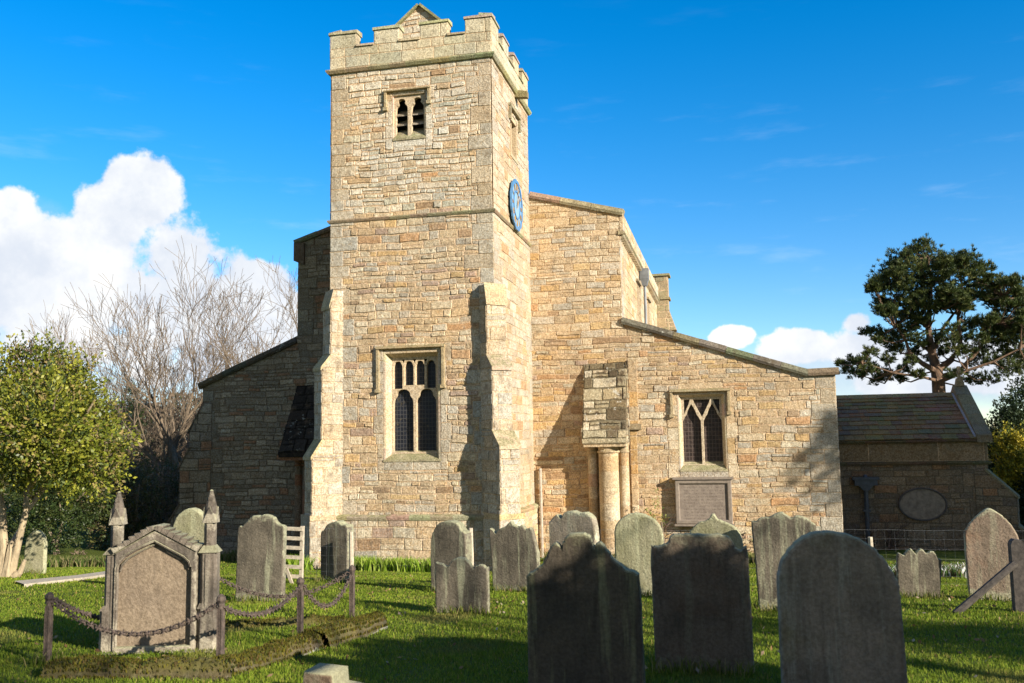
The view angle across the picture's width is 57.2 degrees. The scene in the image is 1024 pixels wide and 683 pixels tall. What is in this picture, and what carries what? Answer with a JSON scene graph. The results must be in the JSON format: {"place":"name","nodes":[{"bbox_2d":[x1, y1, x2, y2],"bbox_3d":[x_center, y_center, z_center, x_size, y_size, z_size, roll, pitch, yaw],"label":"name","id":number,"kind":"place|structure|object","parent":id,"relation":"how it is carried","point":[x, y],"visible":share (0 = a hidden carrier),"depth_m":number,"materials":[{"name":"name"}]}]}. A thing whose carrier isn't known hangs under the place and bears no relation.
{"place":"outdoors","nodes":[
{"label":"outdoors","id":0,"kind":"place"},
{"bbox_2d":[16,571,104,586],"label":"path","id":1,"kind":"structure","parent":0,"point":[31,582],"depth_m":16.32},
{"bbox_2d":[0,444,1023,682],"bbox_3d":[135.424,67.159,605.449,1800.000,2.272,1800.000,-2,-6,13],"label":"ground","id":2,"kind":"structure","parent":0,"point":[891,555],"depth_m":9.87,"materials":[{"name":"green plant"}]},
{"bbox_2d":[3,465,64,540],"bbox_3d":[-19.633,5.945,35.975,4.620,4.577,4.750,2,-7,-26],"label":"evergreen shrub","id":3,"kind":"object","parent":2,"relation":"on","point":[8,491],"visible":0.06,"depth_m":35.62,"materials":[{"name":"green plant"}]},
{"bbox_2d":[24,530,46,573],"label":"gravestone","id":4,"kind":"object","parent":2,"relation":"on","point":[35,555],"visible":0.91,"depth_m":18.73,"materials":[{"name":"grey stone"}]},
{"bbox_2d":[43,592,53,662],"bbox_3d":[-4.077,2.567,8.248,0.080,0.714,0.080,-2,-6,13],"label":"grave post","id":5,"kind":"object","parent":2,"relation":"on","point":[48,628],"visible":0.8,"depth_m":8.24,"materials":[{"name":"metal"}]},
{"bbox_2d":[54,597,99,620],"bbox_3d":[-3.988,2.595,9.098,0.078,0.507,1.700,-1,-6,4],"label":"spiked chain","id":6,"kind":"object","parent":5,"relation":"attached to","point":[90,615],"visible":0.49,"depth_m":8.67,"materials":[{"name":"metal"}]},
{"bbox_2d":[48,597,217,638],"bbox_3d":[-3.284,2.398,8.144,1.633,0.336,0.077,-2,-6,9],"label":"spiked chain","id":7,"kind":"object","parent":5,"relation":"attached to","point":[99,627],"visible":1,"depth_m":8.12,"materials":[{"name":"metal"}]},
{"bbox_2d":[4,463,114,553],"bbox_3d":[-15.439,5.529,31.721,3.830,3.515,4.171,-2,-6,13],"label":"evergreen shrub","id":8,"kind":"object","parent":2,"relation":"on","point":[49,513],"visible":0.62,"depth_m":31.21,"materials":[{"name":"green plant"}]},
{"bbox_2d":[54,549,86,554],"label":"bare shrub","id":9,"kind":"object","parent":2,"relation":"on","point":[76,552],"visible":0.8,"depth_m":30.94,"materials":[{"name":"plant"}]},
{"bbox_2d":[0,321,144,577],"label":"holly tree","id":10,"kind":"object","parent":2,"relation":"on","point":[42,404],"visible":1,"depth_m":16.93,"materials":[{"name":"green plant"}]},
{"bbox_2d":[11,443,142,533],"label":"evergreen shrub","id":11,"kind":"object","parent":2,"relation":"on","point":[100,503],"visible":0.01,"depth_m":40.69,"materials":[{"name":"green plant"}]},
{"bbox_2d":[15,300,167,454],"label":"bare tree","id":12,"kind":"object","parent":2,"relation":"on","point":[67,334],"visible":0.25,"depth_m":54.77,"materials":[{"name":"brown plant"}]},
{"bbox_2d":[38,313,169,410],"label":"bare tree","id":13,"kind":"object","parent":2,"relation":"on","point":[65,327],"visible":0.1,"depth_m":61.44,"materials":[{"name":"brown plant"}]},
{"bbox_2d":[5,388,202,493],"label":"woodland","id":14,"kind":"object","parent":2,"relation":"on","point":[160,409],"visible":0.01,"depth_m":74.32,"materials":[{"name":"plant"}]},
{"bbox_2d":[40,344,187,503],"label":"bare shrub","id":15,"kind":"object","parent":2,"relation":"on","point":[124,402],"visible":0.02,"depth_m":56.42,"materials":[{"name":"brown plant"}]},
{"bbox_2d":[62,446,176,550],"bbox_3d":[-13.979,5.749,33.699,3.967,4.226,3.367,-2,-6,13],"label":"evergreen shrub","id":16,"kind":"object","parent":2,"relation":"on","point":[132,526],"visible":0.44,"depth_m":33.43,"materials":[{"name":"green plant"}]},
{"bbox_2d":[117,378,154,482],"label":"ivy clad tree","id":17,"kind":"object","parent":2,"relation":"on","point":[130,409],"visible":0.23,"depth_m":55.27,"materials":[{"name":"green plant"}]},
{"bbox_2d":[39,653,247,680],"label":"grave kerb","id":18,"kind":"structure","parent":2,"relation":"on","point":[82,666],"depth_m":7.52,"materials":[{"name":"plant"}]},
{"bbox_2d":[108,452,179,532],"bbox_3d":[-14.252,6.342,38.756,4.652,3.638,4.216,-2,-6,13],"label":"evergreen shrub","id":19,"kind":"object","parent":2,"relation":"on","point":[170,482],"visible":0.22,"depth_m":38.51,"materials":[{"name":"green plant"}]},
{"bbox_2d":[109,471,178,528],"bbox_3d":[-12.390,6.163,34.493,4.421,2.931,2.904,-2,-6,13],"label":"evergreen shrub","id":20,"kind":"object","parent":2,"relation":"on","point":[176,502],"visible":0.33,"depth_m":34.09,"materials":[{"name":"plant"}]},
{"bbox_2d":[64,236,228,518],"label":"bare tree","id":21,"kind":"object","parent":2,"relation":"on","point":[170,442],"visible":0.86,"depth_m":48.55,"materials":[{"name":"brown plant"}]},
{"bbox_2d":[105,410,190,495],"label":"bare shrub","id":22,"kind":"object","parent":2,"relation":"on","point":[156,445],"visible":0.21,"depth_m":51.54,"materials":[{"name":"brown plant"}]},
{"bbox_2d":[115,385,197,485],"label":"bare shrub","id":23,"kind":"object","parent":2,"relation":"on","point":[161,439],"visible":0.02,"depth_m":59.46,"materials":[{"name":"plant"}]},
{"bbox_2d":[99,489,221,654],"bbox_3d":[-3.337,2.275,8.931,1.094,1.697,0.300,-1,-6,-4],"label":"pinnacled monument","id":24,"kind":"object","parent":2,"relation":"on","point":[160,576],"visible":0.94,"depth_m":8.87,"materials":[{"name":"stone"}]},
{"bbox_2d":[129,369,207,474],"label":"bare shrub","id":25,"kind":"object","parent":2,"relation":"on","point":[178,414],"visible":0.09,"depth_m":59.12,"materials":[{"name":"brown plant"}]},
{"bbox_2d":[61,266,281,461],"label":"bare tree","id":26,"kind":"object","parent":2,"relation":"on","point":[215,350],"visible":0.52,"depth_m":52.93,"materials":[{"name":"brown plant"}]},
{"bbox_2d":[173,507,203,542],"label":"gravestone","id":27,"kind":"object","parent":2,"relation":"on","point":[189,521],"visible":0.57,"depth_m":14.14,"materials":[{"name":"grey stone"}]},
{"bbox_2d":[216,594,225,655],"bbox_3d":[-2.487,2.523,8.009,0.080,0.720,0.080,-2,-6,13],"label":"grave post","id":28,"kind":"object","parent":2,"relation":"on","point":[220,632],"visible":0.84,"depth_m":8.00,"materials":[{"name":"metal"}]},
{"bbox_2d":[153,257,297,402],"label":"bare tree","id":29,"kind":"object","parent":2,"relation":"on","point":[216,333],"visible":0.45,"depth_m":51.26,"materials":[{"name":"brown plant"}]},
{"bbox_2d":[189,257,297,380],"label":"bare tree","id":30,"kind":"object","parent":2,"relation":"on","point":[291,297],"visible":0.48,"depth_m":53.56,"materials":[{"name":"brown plant"}]},
{"bbox_2d":[235,514,286,601],"bbox_3d":[-3.382,3.021,12.639,0.718,1.372,0.100,-2,-6,13],"label":"gravestone","id":31,"kind":"object","parent":2,"relation":"on","point":[261,554],"visible":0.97,"depth_m":12.60,"materials":[{"name":"grey stone"}]},
{"bbox_2d":[212,631,324,675],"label":"grave kerb","id":32,"kind":"structure","parent":2,"relation":"on","point":[278,651],"depth_m":8.26,"materials":[{"name":"plant"}]},
{"bbox_2d":[225,613,344,628],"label":"grave kerb","id":33,"kind":"structure","parent":2,"relation":"on","point":[312,618],"depth_m":10.47,"materials":[{"name":"stone"}]},
{"bbox_2d":[286,526,304,583],"bbox_3d":[-3.843,3.590,15.700,0.759,1.009,0.100,-2,-6,13],"label":"slatted hurdle","id":34,"kind":"object","parent":2,"relation":"on","point":[300,566],"visible":0.35,"depth_m":15.63,"materials":[{"name":"beige wood"}]},
{"bbox_2d":[296,577,304,632],"bbox_3d":[-2.159,2.771,9.569,0.080,0.726,0.080,-2,-6,13],"label":"grave post","id":35,"kind":"object","parent":2,"relation":"on","point":[300,581],"visible":0.78,"depth_m":9.56,"materials":[{"name":"metal"}]},
{"bbox_2d":[223,585,300,617],"bbox_3d":[-2.311,2.457,8.807,0.077,0.246,1.642,-2,-6,11],"label":"spiked chain","id":36,"kind":"object","parent":35,"relation":"attached to","point":[231,610],"visible":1,"depth_m":8.71,"materials":[{"name":"metal"}]},
{"bbox_2d":[303,572,354,608],"bbox_3d":[-1.989,2.722,10.202,0.081,0.351,1.310,-2,-6,13],"label":"spiked chain","id":37,"kind":"object","parent":35,"relation":"attached to","point":[318,603],"visible":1,"depth_m":10.17,"materials":[{"name":"metal"}]},
{"bbox_2d":[303,663,360,682],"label":"stepped stone","id":38,"kind":"object","parent":2,"relation":"on","point":[325,673],"visible":1,"depth_m":6.71,"materials":[{"name":"beige stone"}]},
{"bbox_2d":[321,520,353,582],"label":"gravestone","id":39,"kind":"object","parent":2,"relation":"on","point":[342,529],"visible":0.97,"depth_m":16.19,"materials":[{"name":"grey stone"}]},
{"bbox_2d":[297,610,388,647],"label":"grave kerb","id":40,"kind":"structure","parent":2,"relation":"on","point":[341,631],"depth_m":9.56,"materials":[{"name":"stone"}]},
{"bbox_2d":[348,565,355,617],"bbox_3d":[-1.842,2.951,10.810,0.080,0.740,0.080,-2,-6,13],"label":"grave post","id":41,"kind":"object","parent":2,"relation":"on","point":[352,568],"visible":0.78,"depth_m":10.80,"materials":[{"name":"metal"}]},
{"bbox_2d":[220,571,349,598],"bbox_3d":[-2.630,2.791,10.765,1.597,0.328,0.077,0,-6,-5],"label":"spiked chain","id":42,"kind":"object","parent":41,"relation":"attached to","point":[263,594],"visible":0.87,"depth_m":10.74,"materials":[{"name":"metal"}]},
{"bbox_2d":[286,553,430,572],"bbox_3d":[-3.808,5.600,23.695,4.783,0.553,1.275,-2,-6,13],"label":"bulb foliage","id":43,"kind":"object","parent":2,"relation":"on","point":[371,563],"visible":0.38,"depth_m":23.41,"materials":[{"name":"green plant"}]},
{"bbox_2d":[18,549,754,567],"bbox_3d":[-2.265,6.062,27.117,22.496,0.804,4.980,-1,-6,-3],"label":"rough growth","id":44,"kind":"object","parent":2,"relation":"on","point":[67,561],"visible":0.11,"depth_m":25.36,"materials":[{"name":"green plant"}]},
{"bbox_2d":[431,520,471,591],"bbox_3d":[-0.940,3.428,14.535,0.650,1.292,0.200,-4,-7,27],"label":"gravestone","id":45,"kind":"object","parent":2,"relation":"on","point":[451,540],"visible":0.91,"depth_m":14.48,"materials":[{"name":"grey stone"}]},
{"bbox_2d":[435,557,489,613],"bbox_3d":[-0.610,3.092,11.508,0.697,0.882,0.090,-2,-6,15],"label":"gravestone","id":46,"kind":"object","parent":2,"relation":"on","point":[459,581],"visible":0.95,"depth_m":11.48,"materials":[{"name":"grey stone"}]},
{"bbox_2d":[489,521,539,591],"bbox_3d":[0.044,3.354,14.178,0.791,1.261,0.110,-5,-7,23],"label":"gravestone","id":47,"kind":"object","parent":2,"relation":"on","point":[515,555],"visible":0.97,"depth_m":14.14,"materials":[{"name":"grey stone"}]},
{"bbox_2d":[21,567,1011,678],"bbox_3d":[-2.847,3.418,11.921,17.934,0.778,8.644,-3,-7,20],"label":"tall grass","id":48,"kind":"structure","parent":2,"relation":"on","point":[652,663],"depth_m":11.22,"materials":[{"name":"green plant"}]},
{"bbox_2d":[17,572,1018,682],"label":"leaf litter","id":49,"kind":"object","parent":2,"relation":"on","point":[697,669],"visible":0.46,"depth_m":9.44,"materials":[{"name":"brown plant"}]},
{"bbox_2d":[549,510,599,547],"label":"gravestone","id":50,"kind":"object","parent":2,"relation":"on","point":[561,527],"visible":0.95,"depth_m":14.46,"materials":[{"name":"grey stone"}]},
{"bbox_2d":[527,532,645,682],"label":"gravestone","id":51,"kind":"object","parent":2,"relation":"on","point":[584,612],"visible":1,"depth_m":6.46,"materials":[{"name":"grey stone"}]},
{"bbox_2d":[168,3,1023,571],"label":"church","id":52,"kind":"structure","parent":2,"relation":"on","point":[484,341],"depth_m":27.55,"materials":[{"name":"stone"}]},
{"bbox_2d":[383,86,430,140],"bbox_3d":[-2.860,-6.239,26.316,1.390,1.700,0.600,-2,-6,13],"label":"window","id":53,"kind":"structure","parent":52,"relation":"in","point":[408,110],"depth_m":26.24,"materials":[{"name":"stone"}]},
{"bbox_2d":[375,344,445,461],"bbox_3d":[-2.692,1.662,25.364,1.980,3.140,0.480,-2,-6,13],"label":"window","id":54,"kind":"structure","parent":52,"relation":"in","point":[411,379],"depth_m":25.48,"materials":[{"name":"stone"}]},
{"bbox_2d":[508,102,520,164],"bbox_3d":[-0.063,-6.163,28.158,0.420,1.580,1.350,-2,-6,13],"label":"window","id":55,"kind":"structure","parent":52,"relation":"in","point":[513,135],"depth_m":28.43,"materials":[{"name":"stone"}]},
{"bbox_2d":[636,278,641,317],"bbox_3d":[4.559,-1.547,34.356,0.300,1.310,1.340,-2,-6,13],"label":"clerestory window","id":56,"kind":"structure","parent":52,"relation":"in","point":[637,280],"depth_m":34.33,"materials":[{"name":"stone"}]},
{"bbox_2d":[647,297,651,323],"bbox_3d":[5.555,-1.094,38.618,0.300,1.310,1.340,-2,-6,13],"label":"clerestory window","id":57,"kind":"structure","parent":52,"relation":"in","point":[648,307],"depth_m":38.57,"materials":[{"name":"stone"}]},
{"bbox_2d":[669,388,731,471],"bbox_3d":[5.667,2.648,28.123,1.810,2.470,0.430,-2,-6,13],"label":"window","id":58,"kind":"structure","parent":52,"relation":"in","point":[702,433],"depth_m":28.22,"materials":[{"name":"stone"}]},
{"bbox_2d":[614,512,663,595],"bbox_3d":[1.805,3.119,13.299,0.692,1.374,0.100,-3,-7,17],"label":"gravestone","id":59,"kind":"object","parent":2,"relation":"on","point":[637,535],"visible":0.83,"depth_m":13.28,"materials":[{"name":"grey stone"}]},
{"bbox_2d":[645,488,669,542],"bbox_3d":[4.138,5.384,27.384,1.063,2.192,1.024,0,-6,-8],"label":"plant","id":60,"kind":"object","parent":2,"relation":"on","point":[659,517],"visible":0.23,"depth_m":27.44,"materials":[{"name":"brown plant"}]},
{"bbox_2d":[305,527,1022,581],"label":"wire fence","id":61,"kind":"object","parent":2,"relation":"on","point":[351,551],"visible":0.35,"depth_m":15.54,"materials":[{"name":"metal"}]},
{"bbox_2d":[659,517,673,538],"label":"bare shrub","id":62,"kind":"object","parent":2,"relation":"on","point":[665,530],"visible":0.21,"depth_m":27.43,"materials":[{"name":"brown plant"}]},
{"bbox_2d":[651,533,754,672],"bbox_3d":[1.549,2.230,7.658,0.800,1.316,0.100,-2,-6,8],"label":"gravestone","id":63,"kind":"object","parent":2,"relation":"on","point":[701,600],"visible":1,"depth_m":7.62,"materials":[{"name":"grey stone"}]},
{"bbox_2d":[690,513,742,548],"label":"gravestone","id":64,"kind":"object","parent":2,"relation":"on","point":[713,524],"visible":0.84,"depth_m":12.24,"materials":[{"name":"grey stone"}]},
{"bbox_2d":[751,512,816,610],"bbox_3d":[3.399,2.834,11.631,0.792,1.425,0.120,-3,-7,18],"label":"gravestone","id":65,"kind":"object","parent":2,"relation":"on","point":[775,536],"visible":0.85,"depth_m":11.64,"materials":[{"name":"grey stone"}]},
{"bbox_2d":[776,530,907,682],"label":"gravestone","id":66,"kind":"object","parent":2,"relation":"on","point":[840,619],"visible":1,"depth_m":6.07,"materials":[{"name":"grey stone"}]},
{"bbox_2d":[843,515,908,551],"bbox_3d":[11.334,6.009,29.322,2.346,1.285,1.676,-2,-6,13],"label":"bare shrub","id":67,"kind":"object","parent":2,"relation":"on","point":[889,542],"visible":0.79,"depth_m":29.30,"materials":[{"name":"brown plant"}]},
{"bbox_2d":[896,548,941,597],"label":"gravestone","id":68,"kind":"object","parent":2,"relation":"on","point":[918,571],"visible":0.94,"depth_m":13.12,"materials":[{"name":"grey stone"}]},
{"bbox_2d":[889,561,966,577],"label":"snowdrops","id":69,"kind":"object","parent":2,"relation":"on","point":[949,569],"visible":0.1,"depth_m":21.45,"materials":[{"name":"white plant"}]},
{"bbox_2d":[833,233,1023,392],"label":"pine tree","id":70,"kind":"object","parent":2,"relation":"on","point":[995,326],"visible":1,"depth_m":43.97,"materials":[{"name":"green plant"}]},
{"bbox_2d":[952,538,1023,613],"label":"timber post","id":71,"kind":"object","parent":2,"relation":"on","point":[1014,567],"visible":0.88,"depth_m":11.25,"materials":[{"name":"grey wood"}]},
{"bbox_2d":[964,508,1018,600],"bbox_3d":[6.545,3.001,12.763,0.689,1.453,0.100,-3,-7,21],"label":"gravestone","id":72,"kind":"object","parent":2,"relation":"on","point":[989,533],"visible":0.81,"depth_m":12.76,"materials":[{"name":"grey stone"}]},
{"bbox_2d":[984,415,998,465],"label":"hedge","id":73,"kind":"object","parent":2,"relation":"on","point":[989,425],"depth_m":81.17,"materials":[{"name":"green plant"}]},
{"bbox_2d":[984,375,1023,473],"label":"dark conifer","id":74,"kind":"object","parent":2,"relation":"on","point":[1013,413],"visible":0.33,"depth_m":35.32,"materials":[{"name":"green plant"}]},
{"bbox_2d":[987,419,1023,507],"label":"golden conifer","id":75,"kind":"object","parent":2,"relation":"on","point":[1010,464],"visible":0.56,"depth_m":32.06,"materials":[{"name":"yellow plant"}]},
{"bbox_2d":[1007,467,1023,525],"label":"evergreen shrub","id":76,"kind":"object","parent":2,"relation":"on","point":[1021,503],"visible":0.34,"depth_m":31.06,"materials":[{"name":"green plant"}]},
{"bbox_2d":[0,0,1023,452],"label":"sky","id":77,"kind":"structure","parent":0,"point":[762,156],"materials":[{"name":"blue"}]}
]}

